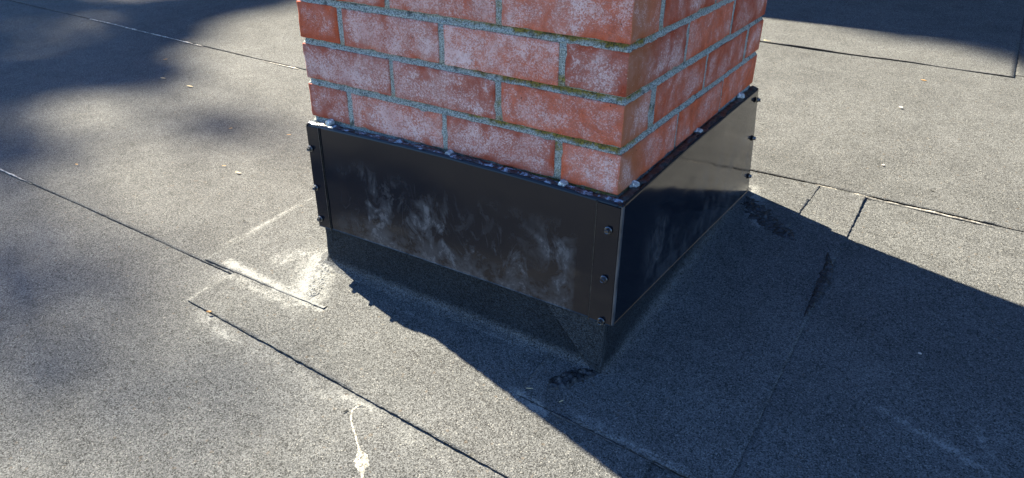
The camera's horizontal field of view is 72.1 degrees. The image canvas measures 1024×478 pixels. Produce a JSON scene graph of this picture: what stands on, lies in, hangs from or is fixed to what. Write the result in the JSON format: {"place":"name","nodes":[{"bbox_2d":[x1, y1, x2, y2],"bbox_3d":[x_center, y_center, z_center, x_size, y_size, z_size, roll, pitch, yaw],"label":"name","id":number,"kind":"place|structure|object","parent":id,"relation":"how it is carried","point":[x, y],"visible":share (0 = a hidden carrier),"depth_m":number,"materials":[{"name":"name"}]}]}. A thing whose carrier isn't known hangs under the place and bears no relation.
{"place":"outdoors","nodes":[
{"label":"outdoors","id":0,"kind":"place"},
{"bbox_2d":[0,170,682,477],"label":"roof","id":1,"kind":"structure","parent":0,"point":[121,356],"depth_m":1.34,"materials":[{"name":"fabric"}]},
{"bbox_2d":[0,168,30,183],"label":"bitumen bead","id":2,"kind":"object","parent":1,"relation":"on","point":[14,175],"visible":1,"depth_m":2.11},
{"bbox_2d":[350,405,368,477],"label":"bird dropping","id":3,"kind":"object","parent":1,"relation":"on","point":[361,460],"visible":1,"depth_m":1.17,"materials":[{"name":"white"}]},
{"bbox_2d":[188,272,652,477],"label":"roof apron","id":4,"kind":"object","parent":1,"relation":"on","point":[452,383],"visible":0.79,"depth_m":1.34,"materials":[{"name":"fabric"}]},
{"bbox_2d":[518,395,669,470],"bbox_3d":[0.132,0.326,1.197,0.300,0.003,0.008,19,34,30],"label":"bitumen bead","id":5,"kind":"object","parent":4,"relation":"on","point":[567,419],"visible":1,"depth_m":1.20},
{"bbox_2d":[0,0,1023,477],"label":"roof sheet","id":6,"kind":"object","parent":1,"relation":"on","point":[142,134],"visible":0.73,"depth_m":1.71,"materials":[{"name":"fabric"}]},
{"bbox_2d":[90,19,200,45],"bbox_3d":[-1.770,-0.995,3.366,0.950,0.009,0.014,18,34,29],"label":"bitumen bead","id":7,"kind":"object","parent":6,"relation":"on","point":[150,33],"visible":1,"depth_m":3.32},
{"bbox_2d":[205,196,347,308],"bbox_3d":[-0.288,-0.146,1.959,0.394,0.095,1.048,18,33,28],"label":"roof apron","id":8,"kind":"object","parent":6,"relation":"on","point":[283,253],"visible":0.23,"depth_m":1.69,"materials":[{"name":"fabric"}]},
{"bbox_2d":[303,263,334,299],"bbox_3d":[-0.434,0.087,1.599,0.070,0.015,0.157,-4,29,-7],"label":"bitumen patch","id":9,"kind":"object","parent":8,"relation":"on","point":[320,275],"visible":0.95,"depth_m":1.60,"materials":[{"name":"fabric"}]},
{"bbox_2d":[318,187,753,378],"bbox_3d":[0.088,-0.118,1.723,0.830,0.254,0.854,18,33,28],"label":"roof upstand","id":10,"kind":"object","parent":6,"relation":"on","point":[523,321],"visible":0.44,"depth_m":1.45,"materials":[{"name":"fabric"}]},
{"bbox_2d":[546,302,606,373],"bbox_3d":[0.103,0.163,1.313,0.154,0.151,0.014,18,33,28],"label":"corner patch","id":11,"kind":"object","parent":10,"relation":"attached to","point":[586,336],"visible":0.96,"depth_m":1.30,"materials":[{"name":"fabric"}]},
{"bbox_2d":[516,186,865,477],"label":"roof apron","id":12,"kind":"object","parent":6,"relation":"on","point":[687,392],"visible":0.72,"depth_m":1.33,"materials":[{"name":"fabric"}]},
{"bbox_2d":[547,368,597,389],"bbox_3d":[0.111,0.255,1.301,0.108,0.014,0.044,-16,33,-27],"label":"bitumen patch","id":13,"kind":"object","parent":12,"relation":"on","point":[567,380],"visible":1,"depth_m":1.30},
{"bbox_2d":[741,196,795,240],"bbox_3d":[0.628,-0.057,1.748,0.083,0.018,0.235,-5,29,-10],"label":"bitumen patch","id":14,"kind":"object","parent":12,"relation":"on","point":[760,217],"visible":0.94,"depth_m":1.74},
{"bbox_2d":[740,171,819,227],"bbox_3d":[0.651,-0.111,1.836,0.237,0.028,0.254,18,33,28],"label":"roof apron","id":15,"kind":"object","parent":12,"relation":"on","point":[785,200],"visible":0.75,"depth_m":1.84,"materials":[{"name":"fabric"}]},
{"bbox_2d":[804,252,833,316],"bbox_3d":[0.667,0.098,1.509,0.032,0.024,0.270,16,33,26],"label":"bitumen patch","id":16,"kind":"object","parent":12,"relation":"on","point":[823,282],"visible":1,"depth_m":1.51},
{"bbox_2d":[820,185,881,200],"bbox_3d":[0.876,-0.123,1.837,0.175,0.003,0.010,18,33,28],"label":"bitumen bead","id":17,"kind":"object","parent":6,"relation":"on","point":[854,193],"visible":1,"depth_m":1.82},
{"bbox_2d":[885,201,994,226],"bbox_3d":[1.051,-0.065,1.737,0.245,0.004,0.009,18,33,28],"label":"bitumen bead","id":18,"kind":"object","parent":6,"relation":"on","point":[940,213],"visible":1,"depth_m":1.73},
{"bbox_2d":[9,0,1023,231],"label":"roof sheet","id":19,"kind":"object","parent":1,"relation":"on","point":[953,139],"visible":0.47,"depth_m":2.26,"materials":[{"name":"fabric"}]},
{"bbox_2d":[760,0,1023,77],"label":"roof sheet","id":20,"kind":"object","parent":19,"relation":"on","point":[981,36],"visible":0.81,"depth_m":2.96,"materials":[{"name":"fabric"}]},
{"bbox_2d":[1015,17,1023,76],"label":"roof sheet","id":21,"kind":"object","parent":19,"relation":"on","point":[1019,71],"visible":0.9,"depth_m":2.62,"materials":[{"name":"fabric"}]},
{"bbox_2d":[296,0,766,197],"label":"brick chimney","id":22,"kind":"object","parent":1,"relation":"on","point":[615,98],"visible":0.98,"depth_m":1.21,"materials":[{"name":"brick"}]},
{"bbox_2d":[306,86,760,325],"bbox_3d":[0.087,-0.192,1.660,0.764,0.296,0.832,18,33,28],"label":"metal flashing","id":23,"kind":"object","parent":22,"relation":"attached to","point":[601,259],"visible":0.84,"depth_m":1.33,"materials":[{"name":"metal"}]}
]}

